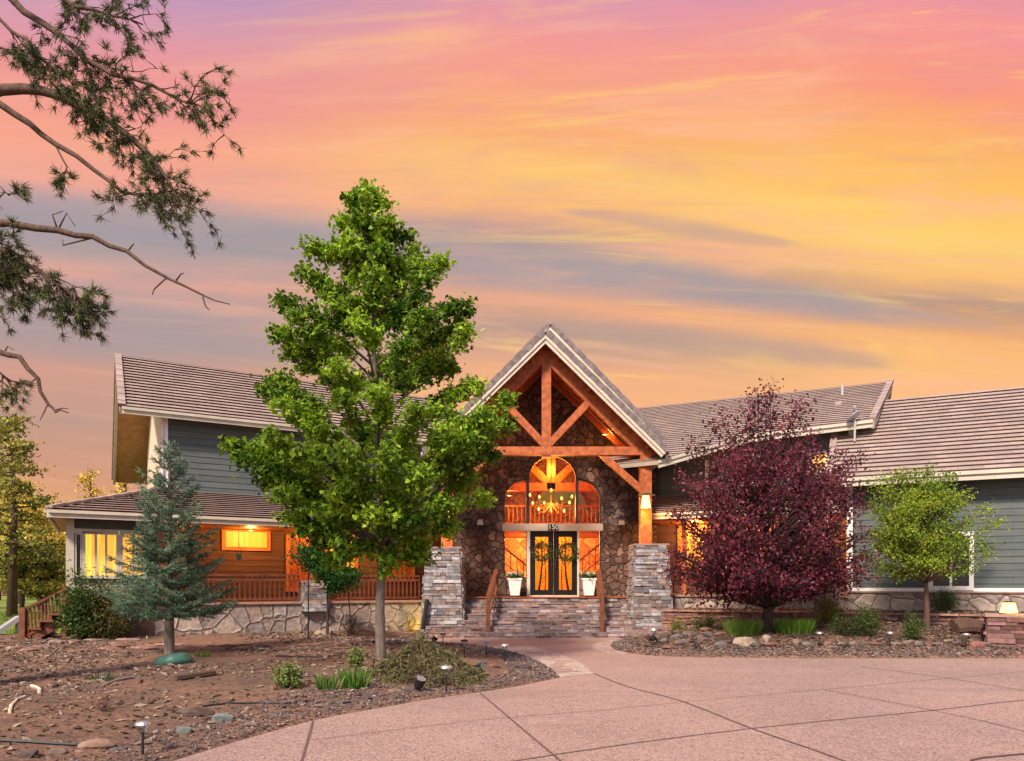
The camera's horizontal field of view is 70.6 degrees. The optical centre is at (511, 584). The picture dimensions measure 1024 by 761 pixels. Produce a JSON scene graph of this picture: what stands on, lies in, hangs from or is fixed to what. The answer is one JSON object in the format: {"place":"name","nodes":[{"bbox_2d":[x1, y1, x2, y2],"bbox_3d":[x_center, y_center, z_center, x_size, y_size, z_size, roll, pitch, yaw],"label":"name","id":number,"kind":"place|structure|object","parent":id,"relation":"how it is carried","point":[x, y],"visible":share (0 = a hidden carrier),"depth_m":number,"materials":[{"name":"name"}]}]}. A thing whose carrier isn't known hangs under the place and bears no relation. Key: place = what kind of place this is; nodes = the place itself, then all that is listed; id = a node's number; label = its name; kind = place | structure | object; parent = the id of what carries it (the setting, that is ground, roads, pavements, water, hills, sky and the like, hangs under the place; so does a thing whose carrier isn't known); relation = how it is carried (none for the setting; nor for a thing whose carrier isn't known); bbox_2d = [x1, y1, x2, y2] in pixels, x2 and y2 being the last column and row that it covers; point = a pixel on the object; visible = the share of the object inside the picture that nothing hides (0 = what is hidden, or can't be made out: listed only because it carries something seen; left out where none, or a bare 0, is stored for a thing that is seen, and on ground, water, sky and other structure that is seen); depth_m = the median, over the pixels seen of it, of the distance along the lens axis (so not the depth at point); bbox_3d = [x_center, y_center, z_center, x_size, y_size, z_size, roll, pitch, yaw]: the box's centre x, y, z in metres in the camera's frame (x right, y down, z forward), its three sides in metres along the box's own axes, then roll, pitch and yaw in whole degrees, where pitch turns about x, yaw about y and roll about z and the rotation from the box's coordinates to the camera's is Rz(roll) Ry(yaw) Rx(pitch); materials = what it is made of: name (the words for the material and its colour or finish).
{"place":"outdoors","nodes":[
{"label":"outdoors","id":0,"kind":"place"},
{"bbox_2d":[0,593,61,634],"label":"lawn","id":1,"kind":"structure","parent":0,"point":[28,601],"depth_m":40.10,"materials":[{"name":"plant"}]},
{"bbox_2d":[0,477,53,603],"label":"pine tree","id":2,"kind":"object","parent":1,"relation":"on","point":[31,497],"visible":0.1,"depth_m":43.93,"materials":[{"name":"green plant"}]},
{"bbox_2d":[0,389,57,549],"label":"pine tree","id":3,"kind":"object","parent":1,"relation":"on","point":[6,429],"visible":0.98,"depth_m":27.24,"materials":[{"name":"green plant"}]},
{"bbox_2d":[0,536,60,607],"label":"pine tree","id":4,"kind":"object","parent":1,"relation":"on","point":[29,582],"visible":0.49,"depth_m":31.70,"materials":[{"name":"green plant"}]},
{"bbox_2d":[0,409,66,616],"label":"pine tree","id":5,"kind":"object","parent":1,"relation":"on","point":[13,559],"visible":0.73,"depth_m":29.98,"materials":[{"name":"green plant"}]},
{"bbox_2d":[3,499,65,609],"bbox_3d":[-23.734,-1.324,36.168,4.237,6.059,4.538,0,0,0],"label":"pine tree","id":6,"kind":"object","parent":1,"relation":"on","point":[44,526],"visible":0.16,"depth_m":35.85,"materials":[{"name":"green plant"}]},
{"bbox_2d":[18,540,65,612],"bbox_3d":[-21.450,-0.154,33.183,3.023,3.721,3.359,0,0,0],"label":"pine tree","id":7,"kind":"object","parent":1,"relation":"on","point":[51,574],"visible":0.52,"depth_m":32.84,"materials":[{"name":"green plant"}]},
{"bbox_2d":[31,531,65,604],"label":"pine tree","id":8,"kind":"object","parent":1,"relation":"on","point":[62,555],"visible":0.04,"depth_m":40.90,"materials":[{"name":"green plant"}]},
{"bbox_2d":[73,468,106,497],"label":"pine tree","id":9,"kind":"object","parent":1,"relation":"on","point":[92,489],"visible":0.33,"depth_m":41.89,"materials":[{"name":"yellow plant"}]},
{"bbox_2d":[109,482,129,493],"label":"pine tree","id":10,"kind":"object","parent":1,"relation":"on","point":[124,486],"visible":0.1,"depth_m":42.79,"materials":[{"name":"yellow plant"}]},
{"bbox_2d":[0,585,1023,760],"bbox_3d":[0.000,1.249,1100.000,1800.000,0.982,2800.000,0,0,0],"label":"ground","id":11,"kind":"structure","parent":0,"point":[195,688],"depth_m":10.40,"materials":[{"name":"soil"}]},
{"bbox_2d":[0,616,18,633],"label":"railing","id":12,"kind":"object","parent":11,"relation":"on","point":[9,623],"visible":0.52,"depth_m":20.39,"materials":[{"name":"white wood"}]},
{"bbox_2d":[8,695,25,713],"bbox_3d":[-5.845,1.410,8.503,0.088,0.042,1.331,0,0,-28],"label":"stick","id":13,"kind":"object","parent":11,"relation":"on","point":[12,703],"visible":1,"depth_m":8.45,"materials":[{"name":"beige paint"}]},
{"bbox_2d":[16,749,38,758],"bbox_3d":[-4.348,1.533,6.493,0.181,0.102,0.148,0,0,0],"label":"rock","id":14,"kind":"object","parent":11,"relation":"on","point":[28,754],"visible":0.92,"depth_m":6.45,"materials":[{"name":"stone"}]},
{"bbox_2d":[19,647,44,651],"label":"path stone","id":15,"kind":"object","parent":11,"relation":"on","point":[29,648],"visible":0.7,"depth_m":15.37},
{"bbox_2d":[0,739,76,745],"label":"hose","id":16,"kind":"object","parent":11,"relation":"on","point":[41,742],"visible":0.97,"depth_m":6.88,"materials":[{"name":"black plastic"}]},
{"bbox_2d":[15,587,68,638],"bbox_3d":[-12.096,0.882,19.015,1.241,1.636,1.170,0,0,0],"label":"wooden stair","id":17,"kind":"object","parent":11,"relation":"on","point":[45,627],"visible":0.68,"depth_m":18.59,"materials":[{"name":"brown wood"}]},
{"bbox_2d":[47,747,66,753],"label":"rock","id":18,"kind":"object","parent":11,"relation":"on","point":[55,750],"visible":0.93,"depth_m":6.65,"materials":[{"name":"stone"}]},
{"bbox_2d":[41,553,107,639],"bbox_3d":[-11.118,0.379,18.531,1.511,2.378,1.628,0,0,0],"label":"shrub","id":19,"kind":"object","parent":11,"relation":"on","point":[70,624],"visible":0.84,"depth_m":18.30,"materials":[{"name":"green plant"}]},
{"bbox_2d":[78,687,114,711],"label":"dead shrub","id":20,"kind":"object","parent":11,"relation":"on","point":[103,705],"visible":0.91,"depth_m":8.41,"materials":[{"name":"brown plant"}]},
{"bbox_2d":[77,738,116,748],"bbox_3d":[-4.004,1.553,7.005,0.358,0.125,0.223,0,0,-10],"label":"rock","id":21,"kind":"object","parent":11,"relation":"on","point":[100,743],"visible":0.92,"depth_m":6.92,"materials":[{"name":"stone"}]},
{"bbox_2d":[53,571,141,640],"bbox_3d":[-10.595,0.589,18.781,2.254,2.124,1.966,0,0,0],"label":"shrub","id":22,"kind":"object","parent":11,"relation":"on","point":[109,624],"visible":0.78,"depth_m":18.56,"materials":[{"name":"green plant"}]},
{"bbox_2d":[81,670,117,680],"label":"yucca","id":23,"kind":"object","parent":11,"relation":"on","point":[98,677],"visible":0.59,"depth_m":10.61,"materials":[{"name":"green plant"}]},
{"bbox_2d":[97,646,119,650],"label":"path stone","id":24,"kind":"object","parent":11,"relation":"on","point":[111,648],"visible":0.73,"depth_m":15.44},
{"bbox_2d":[101,676,134,686],"bbox_3d":[-5.773,1.418,10.553,0.109,0.060,1.033,0,0,-6],"label":"stick","id":25,"kind":"object","parent":11,"relation":"on","point":[120,679],"visible":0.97,"depth_m":10.66,"materials":[{"name":"brown wood"}]},
{"bbox_2d":[109,642,129,646],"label":"path stone","id":26,"kind":"object","parent":11,"relation":"on","point":[118,644],"visible":0.81,"depth_m":16.43,"materials":[{"name":"stone"}]},
{"bbox_2d":[0,0,244,419],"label":"pine tree","id":27,"kind":"object","parent":11,"relation":"on","point":[14,267],"visible":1,"depth_m":8.88,"materials":[{"name":"green plant"}]},
{"bbox_2d":[134,720,150,754],"bbox_3d":[-3.492,1.477,6.840,0.144,0.369,0.144,0,0,0],"label":"path light","id":28,"kind":"object","parent":11,"relation":"on","point":[142,723],"visible":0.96,"depth_m":6.83,"materials":[{"name":"black plastic"}]},
{"bbox_2d":[129,644,157,648],"bbox_3d":[-8.143,1.398,15.992,0.509,0.126,0.448,0,0,33],"label":"path stone","id":29,"kind":"object","parent":11,"relation":"on","point":[144,646],"visible":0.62,"depth_m":15.92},
{"bbox_2d":[94,438,238,653],"bbox_3d":[-6.973,-0.728,14.839,2.594,4.497,2.726,0,0,-16],"label":"blue spruce","id":30,"kind":"object","parent":11,"relation":"on","point":[191,599],"visible":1,"depth_m":14.53,"materials":[{"name":"grey plant"}]},
{"bbox_2d":[153,652,192,664],"bbox_3d":[-6.052,1.344,12.921,0.626,0.254,0.448,0,0,0],"label":"valve cover","id":31,"kind":"object","parent":11,"relation":"on","point":[180,658],"visible":0.94,"depth_m":12.77,"materials":[{"name":"green plastic"}]},
{"bbox_2d":[176,726,190,733],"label":"rock","id":32,"kind":"object","parent":11,"relation":"on","point":[184,730],"visible":0.87,"depth_m":7.75,"materials":[{"name":"stone"}]},
{"bbox_2d":[176,706,212,715],"bbox_3d":[-3.837,1.533,8.729,0.427,0.114,0.307,0,0,-22],"label":"rock","id":33,"kind":"object","parent":11,"relation":"on","point":[194,711],"visible":0.92,"depth_m":8.64,"materials":[{"name":"stone"}]},
{"bbox_2d":[173,670,215,680],"bbox_3d":[-4.795,1.391,10.958,0.106,0.103,0.772,0,0,21],"label":"stick","id":34,"kind":"object","parent":11,"relation":"on","point":[194,675],"visible":0.91,"depth_m":10.89,"materials":[{"name":"wood"}]},
{"bbox_2d":[192,650,211,656],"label":"grass clump","id":35,"kind":"object","parent":11,"relation":"on","point":[203,654],"visible":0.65,"depth_m":14.09,"materials":[{"name":"green plant"}]},
{"bbox_2d":[212,713,233,721],"bbox_3d":[-3.371,1.582,8.458,0.266,0.148,0.152,0,0,0],"label":"rock","id":36,"kind":"object","parent":11,"relation":"on","point":[220,717],"visible":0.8,"depth_m":8.39,"materials":[{"name":"stone"}]},
{"bbox_2d":[202,700,313,706],"bbox_3d":[-3.287,1.548,9.431,1.391,0.063,0.154,0,0,-26],"label":"hose","id":37,"kind":"object","parent":11,"relation":"on","point":[251,703],"visible":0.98,"depth_m":9.40,"materials":[{"name":"black plastic"}]},
{"bbox_2d":[270,657,306,688],"bbox_3d":[-3.237,1.318,10.495,0.526,0.519,0.496,0,0,-16],"label":"shrub","id":38,"kind":"object","parent":11,"relation":"on","point":[289,675],"visible":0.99,"depth_m":10.42,"materials":[{"name":"green plant"}]},
{"bbox_2d":[308,571,308,638],"bbox_3d":[-5.243,0.564,18.619,0.031,1.814,0.036,0,0,0],"label":"tree stake","id":39,"kind":"object","parent":11,"relation":"on","point":[308,604],"visible":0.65,"depth_m":18.61,"materials":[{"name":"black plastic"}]},
{"bbox_2d":[275,652,350,657],"bbox_3d":[-3.807,1.430,14.440,1.627,0.063,0.728,0,0,-32],"label":"hose","id":40,"kind":"object","parent":11,"relation":"on","point":[307,656],"visible":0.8,"depth_m":14.22,"materials":[{"name":"black plastic"}]},
{"bbox_2d":[69,635,558,760],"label":"gravel","id":41,"kind":"structure","parent":11,"relation":"on","point":[511,656],"depth_m":9.74,"materials":[{"name":"gravel"}]},
{"bbox_2d":[282,540,366,635],"bbox_3d":[-5.128,0.169,20.220,2.264,2.828,2.284,0,0,0],"label":"young tree","id":42,"kind":"object","parent":11,"relation":"on","point":[335,581],"visible":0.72,"depth_m":19.76,"materials":[{"name":"green plant"}]},
{"bbox_2d":[314,672,345,689],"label":"iris clump","id":43,"kind":"object","parent":11,"relation":"on","point":[327,683],"visible":0.81,"depth_m":10.46,"materials":[{"name":"green plant"}]},
{"bbox_2d":[333,612,364,635],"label":"shrub","id":44,"kind":"object","parent":11,"relation":"on","point":[350,629],"visible":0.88,"depth_m":20.80,"materials":[{"name":"brown plant"}]},
{"bbox_2d":[343,645,365,665],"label":"shrub","id":45,"kind":"object","parent":11,"relation":"on","point":[356,655],"visible":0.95,"depth_m":12.45,"materials":[{"name":"green plant"}]},
{"bbox_2d":[337,663,374,688],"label":"iris clump","id":46,"kind":"object","parent":11,"relation":"on","point":[357,675],"visible":0.84,"depth_m":10.66,"materials":[{"name":"green plant"}]},
{"bbox_2d":[216,177,522,658],"bbox_3d":[-2.693,-3.127,14.067,5.321,9.424,4.205,0,0,40],"label":"maple tree","id":47,"kind":"object","parent":11,"relation":"on","point":[381,506],"visible":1,"depth_m":13.58,"materials":[{"name":"green plant"}]},
{"bbox_2d":[396,608,418,631],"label":"shrub","id":48,"kind":"object","parent":11,"relation":"on","point":[409,628],"visible":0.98,"depth_m":23.46,"materials":[{"name":"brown plant"}]},
{"bbox_2d":[414,675,426,691],"bbox_3d":[-1.372,1.507,10.769,0.202,0.291,0.163,0,0,29],"label":"garden spotlight","id":49,"kind":"object","parent":11,"relation":"on","point":[420,682],"visible":0.93,"depth_m":10.73,"materials":[{"name":"black plastic"}]},
{"bbox_2d":[360,629,491,687],"bbox_3d":[-1.485,1.289,12.032,2.499,1.092,2.183,0,0,0],"label":"shrub","id":50,"kind":"object","parent":11,"relation":"on","point":[436,655],"visible":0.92,"depth_m":11.72,"materials":[{"name":"green plant"}]},
{"bbox_2d":[440,665,451,692],"bbox_3d":[-0.977,1.433,10.761,0.187,0.462,0.187,0,0,0],"label":"path light","id":51,"kind":"object","parent":11,"relation":"on","point":[443,667],"visible":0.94,"depth_m":10.75,"materials":[{"name":"black plastic"}]},
{"bbox_2d":[473,662,485,671],"bbox_3d":[-0.562,1.479,12.393,0.225,0.301,0.171,0,0,29],"label":"garden spotlight","id":52,"kind":"object","parent":11,"relation":"on","point":[481,665],"visible":0.5,"depth_m":12.33,"materials":[{"name":"black plastic"}]},
{"bbox_2d":[514,664,531,668],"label":"edging stone","id":53,"kind":"object","parent":11,"relation":"on","point":[524,666],"visible":0.74,"depth_m":13.61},
{"bbox_2d":[44,322,1023,637],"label":"house","id":54,"kind":"structure","parent":11,"relation":"on","point":[572,402],"depth_m":23.36,"materials":[{"name":"stone"}]},
{"bbox_2d":[75,533,81,576],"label":"window","id":55,"kind":"structure","parent":54,"relation":"in","point":[78,536],"depth_m":19.13,"materials":[{"name":"grey glass"}]},
{"bbox_2d":[82,531,119,578],"bbox_3d":[-11.024,-0.780,19.402,0.872,1.260,0.080,0,0,-30],"label":"window","id":56,"kind":"structure","parent":54,"relation":"in","point":[95,547],"depth_m":19.39,"materials":[{"name":"yellow"}]},
{"bbox_2d":[120,531,146,578],"bbox_3d":[-10.358,-0.795,19.786,0.669,1.281,0.080,0,0,-30],"label":"window","id":57,"kind":"structure","parent":54,"relation":"in","point":[122,543],"depth_m":19.69,"materials":[{"name":"yellow"}]},
{"bbox_2d":[222,529,270,550],"bbox_3d":[-8.644,-1.458,23.548,1.511,0.736,0.080,0,0,-30],"label":"window","id":58,"kind":"structure","parent":54,"relation":"in","point":[248,540],"depth_m":23.53,"materials":[{"name":"yellow"}]},
{"bbox_2d":[286,534,309,591],"bbox_3d":[-7.150,-0.708,24.410,0.939,1.912,0.080,0,0,-30],"label":"porch door","id":59,"kind":"structure","parent":54,"relation":"in","point":[290,569],"depth_m":24.29,"materials":[{"name":"orange wood"}]},
{"bbox_2d":[325,535,357,571],"bbox_3d":[-5.918,-1.076,25.122,1.148,1.332,0.080,0,0,-30],"label":"window","id":60,"kind":"structure","parent":54,"relation":"in","point":[355,564],"depth_m":25.33,"materials":[{"name":"brown"}]},
{"bbox_2d":[387,547,414,581],"bbox_3d":[-4.050,-1.001,26.200,1.118,1.828,0.080,0,0,-30],"label":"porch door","id":61,"kind":"structure","parent":54,"relation":"in","point":[408,571],"depth_m":26.27,"materials":[{"name":"orange wood"}]},
{"bbox_2d":[420,599,428,629],"bbox_3d":[-2.727,0.953,22.650,0.306,0.974,0.138,0,0,-36],"label":"downpipe","id":62,"kind":"object","parent":54,"relation":"attached to","point":[425,612],"visible":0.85,"depth_m":22.60,"materials":[{"name":"black plastic"}]},
{"bbox_2d":[476,514,484,525],"bbox_3d":[-1.128,-2.295,25.812,0.311,0.438,0.376,0,0,0],"label":"wall lantern","id":63,"kind":"object","parent":54,"relation":"attached to","point":[480,518],"depth_m":25.68,"materials":[{"name":"brown metal"}]},
{"bbox_2d":[502,570,526,596],"bbox_3d":[0.089,-0.025,25.375,0.915,0.931,0.819,0,0,0],"label":"planter","id":64,"kind":"object","parent":54,"relation":"on","point":[514,578],"visible":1,"depth_m":25.16,"materials":[{"name":"white ceramic"}]},
{"bbox_2d":[530,531,552,594],"bbox_3d":[1.071,-0.758,26.026,0.843,2.306,0.139,0,0,0],"label":"door","id":65,"kind":"structure","parent":54,"relation":"in","point":[541,577],"depth_m":26.03,"materials":[{"name":"glass"}]},
{"bbox_2d":[529,539,556,565],"bbox_3d":[1.111,-1.123,25.904,1.027,0.994,0.209,0,0,0],"label":"wreath","id":66,"kind":"object","parent":54,"relation":"attached to","point":[549,554],"visible":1,"depth_m":25.93,"materials":[{"name":"green plant"}]},
{"bbox_2d":[529,488,574,513],"bbox_3d":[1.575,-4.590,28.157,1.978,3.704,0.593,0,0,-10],"label":"chandelier","id":67,"kind":"object","parent":54,"relation":"hanging from","point":[551,504],"visible":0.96,"depth_m":28.11,"materials":[{"name":"yellow metal"}]},
{"bbox_2d":[502,456,602,596],"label":"window","id":68,"kind":"structure","parent":54,"relation":"in","point":[526,527],"depth_m":26.08,"materials":[{"name":"orange glass"}]},
{"bbox_2d":[532,482,588,509],"bbox_3d":[2.209,-4.005,32.940,2.637,1.269,0.140,0,0,0],"label":"window","id":69,"kind":"structure","parent":54,"relation":"in","point":[556,495],"depth_m":32.94,"materials":[{"name":"glass"}]},
{"bbox_2d":[554,531,576,594],"bbox_3d":[1.922,-0.758,26.026,0.843,2.306,0.139,0,0,0],"label":"door","id":70,"kind":"structure","parent":54,"relation":"in","point":[565,576],"depth_m":26.03,"materials":[{"name":"glass"}]},
{"bbox_2d":[556,539,579,564],"bbox_3d":[1.987,-1.149,25.909,1.048,1.001,0.204,0,0,0],"label":"wreath","id":71,"kind":"object","parent":54,"relation":"attached to","point":[570,558],"visible":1,"depth_m":25.93,"materials":[{"name":"green plant"}]},
{"bbox_2d":[578,571,603,596],"bbox_3d":[2.668,-0.024,25.350,0.899,0.928,0.802,0,0,-37],"label":"planter","id":72,"kind":"object","parent":54,"relation":"on","point":[588,583],"visible":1,"depth_m":25.16,"materials":[{"name":"white ceramic"}]},
{"bbox_2d":[616,514,625,525],"bbox_3d":[3.897,-2.295,25.812,0.311,0.438,0.376,0,0,0],"label":"wall lantern","id":73,"kind":"object","parent":54,"relation":"attached to","point":[621,519],"depth_m":25.68,"materials":[{"name":"brown metal"}]},
{"bbox_2d":[637,493,654,509],"bbox_3d":[4.282,-2.661,23.160,0.509,0.520,0.509,0,0,0],"label":"post lantern","id":74,"kind":"object","parent":54,"relation":"attached to","point":[645,504],"visible":1,"depth_m":23.04,"materials":[{"name":"glass"}]},
{"bbox_2d":[678,525,707,572],"bbox_3d":[6.380,-1.212,25.562,1.039,1.722,0.080,0,0,25],"label":"window","id":75,"kind":"structure","parent":54,"relation":"in","point":[679,533],"depth_m":25.61,"materials":[{"name":"brown"}]},
{"bbox_2d":[705,457,753,492],"bbox_3d":[7.541,-3.659,25.021,1.675,1.361,0.080,0,0,25],"label":"window","id":76,"kind":"structure","parent":54,"relation":"in","point":[709,469],"depth_m":25.27,"materials":[{"name":"black glass"}]},
{"bbox_2d":[807,451,827,474],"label":"window","id":77,"kind":"structure","parent":54,"relation":"in","point":[824,459],"depth_m":23.78,"materials":[{"name":"yellow"}]},
{"bbox_2d":[846,405,860,441],"bbox_3d":[10.776,-5.045,22.811,0.447,1.082,0.496,0,0,0],"label":"satellite dish","id":78,"kind":"object","parent":54,"relation":"attached to","point":[854,415],"visible":1,"depth_m":22.77,"materials":[{"name":"grey metal"}]},
{"bbox_2d":[928,531,973,589],"bbox_3d":[12.502,-0.659,20.611,1.108,1.646,0.080,0,0,25],"label":"window","id":79,"kind":"structure","parent":54,"relation":"in","point":[966,582],"depth_m":20.52,"materials":[{"name":"white glass"}]},
{"bbox_2d":[665,614,687,630],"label":"shrub","id":80,"kind":"object","parent":11,"relation":"on","point":[678,626],"visible":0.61,"depth_m":21.36,"materials":[{"name":"green plant"}]},
{"bbox_2d":[673,640,687,644],"bbox_3d":[4.014,1.408,17.194,0.382,0.172,0.288,0,0,0],"label":"stone slab","id":81,"kind":"object","parent":11,"relation":"on","point":[678,642],"depth_m":17.11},
{"bbox_2d":[682,631,697,635],"bbox_3d":[4.496,1.272,18.296,0.438,0.183,0.374,0,0,0],"label":"stone slab","id":82,"kind":"object","parent":11,"relation":"on","point":[685,633],"depth_m":18.18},
{"bbox_2d":[687,607,723,628],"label":"shrub","id":83,"kind":"object","parent":11,"relation":"on","point":[710,621],"visible":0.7,"depth_m":21.08,"materials":[{"name":"green plant"}]},
{"bbox_2d":[721,618,764,635],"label":"grass clump","id":84,"kind":"object","parent":11,"relation":"on","point":[745,627],"visible":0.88,"depth_m":17.98,"materials":[{"name":"green plant"}]},
{"bbox_2d":[732,637,757,646],"bbox_3d":[5.496,1.379,17.068,0.619,0.279,0.444,0,0,0],"label":"boulder","id":85,"kind":"object","parent":11,"relation":"on","point":[745,641],"visible":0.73,"depth_m":16.95,"materials":[{"name":"stone"}]},
{"bbox_2d":[759,634,772,643],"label":"boulder","id":86,"kind":"object","parent":11,"relation":"on","point":[765,638],"visible":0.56,"depth_m":17.05,"materials":[{"name":"stone"}]},
{"bbox_2d":[653,375,886,632],"bbox_3d":[6.573,-2.009,18.666,4.854,6.759,6.386,0,0,41],"label":"plum tree","id":87,"kind":"object","parent":11,"relation":"on","point":[775,571],"visible":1,"depth_m":17.78,"materials":[{"name":"purple plant"}]},
{"bbox_2d":[763,641,780,646],"bbox_3d":[6.077,1.419,16.958,0.407,0.149,0.320,0,0,0],"label":"stone slab","id":88,"kind":"object","parent":11,"relation":"on","point":[772,643],"depth_m":16.85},
{"bbox_2d":[770,616,819,633],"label":"grass clump","id":89,"kind":"object","parent":11,"relation":"on","point":[788,625],"visible":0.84,"depth_m":18.16,"materials":[{"name":"green plant"}]},
{"bbox_2d":[610,635,1023,657],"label":"gravel","id":90,"kind":"structure","parent":11,"relation":"on","point":[618,643],"depth_m":16.41,"materials":[{"name":"gravel"}]},
{"bbox_2d":[662,609,984,631],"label":"retaining wall","id":91,"kind":"structure","parent":11,"relation":"on","point":[942,618],"depth_m":21.37,"materials":[{"name":"stone"}]},
{"bbox_2d":[624,606,1023,650],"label":"mulch","id":92,"kind":"object","parent":11,"relation":"on","point":[893,625],"visible":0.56,"depth_m":17.86,"materials":[{"name":"gravel"}]},
{"bbox_2d":[806,593,849,622],"bbox_3d":[8.647,0.624,19.744,1.105,1.116,1.068,0,0,-21],"label":"shrub","id":93,"kind":"object","parent":11,"relation":"on","point":[827,614],"visible":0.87,"depth_m":19.71,"materials":[{"name":"green plant"}]},
{"bbox_2d":[822,611,867,638],"bbox_3d":[8.291,0.986,17.919,1.065,0.737,1.003,0,0,31],"label":"shrub","id":94,"kind":"object","parent":11,"relation":"on","point":[839,628],"visible":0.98,"depth_m":17.85,"materials":[{"name":"green plant"}]},
{"bbox_2d":[847,600,888,636],"bbox_3d":[8.757,0.889,17.852,1.031,1.009,0.752,0,0,0],"label":"shrub","id":95,"kind":"object","parent":11,"relation":"on","point":[866,617],"visible":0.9,"depth_m":17.80,"materials":[{"name":"green plant"}]},
{"bbox_2d":[898,607,928,640],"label":"shrub","id":96,"kind":"object","parent":11,"relation":"on","point":[912,628],"visible":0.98,"depth_m":17.44,"materials":[{"name":"green plant"}]},
{"bbox_2d":[857,461,1010,629],"bbox_3d":[10.902,-0.917,18.935,4.098,4.504,2.442,0,0,-25],"label":"green tree","id":97,"kind":"object","parent":11,"relation":"on","point":[936,548],"visible":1,"depth_m":18.57,"materials":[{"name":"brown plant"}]},
{"bbox_2d":[923,584,965,611],"bbox_3d":[12.083,0.444,20.166,1.052,0.885,1.119,0,0,0],"label":"shrub","id":98,"kind":"object","parent":11,"relation":"on","point":[945,603],"visible":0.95,"depth_m":20.08,"materials":[{"name":"green plant"}]},
{"bbox_2d":[949,617,984,626],"bbox_3d":[11.722,0.990,18.498,1.023,0.284,0.256,0,0,-6],"label":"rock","id":99,"kind":"object","parent":11,"relation":"on","point":[956,620],"visible":0.41,"depth_m":18.41,"materials":[{"name":"brown stone"}]},
{"bbox_2d":[951,621,983,634],"bbox_3d":[11.620,1.110,18.202,1.027,0.359,0.335,0,0,-6],"label":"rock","id":100,"kind":"object","parent":11,"relation":"on","point":[961,627],"visible":0.67,"depth_m":18.06,"materials":[{"name":"brown stone"}]},
{"bbox_2d":[969,641,984,647],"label":"rock","id":101,"kind":"object","parent":11,"relation":"on","point":[978,644],"visible":0.72,"depth_m":16.79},
{"bbox_2d":[983,613,1023,648],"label":"stone wall","id":102,"kind":"structure","parent":11,"relation":"on","point":[1005,630],"depth_m":16.75,"materials":[{"name":"stone"}]},
{"bbox_2d":[999,601,1018,613],"bbox_3d":[11.656,0.550,16.970,0.290,0.310,0.290,0,0,0],"label":"pillar lantern","id":103,"kind":"object","parent":102,"relation":"on","point":[1008,607],"visible":1,"depth_m":16.87,"materials":[{"name":"glass"}]},
{"bbox_2d":[0,0,1023,567],"label":"sky","id":104,"kind":"structure","parent":0,"point":[708,199],"materials":[{"name":"orange"}]},
{"bbox_2d":[175,638,1023,760],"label":"driveway","id":105,"kind":"structure","parent":0,"point":[600,699],"depth_m":9.02,"materials":[{"name":"concrete"}]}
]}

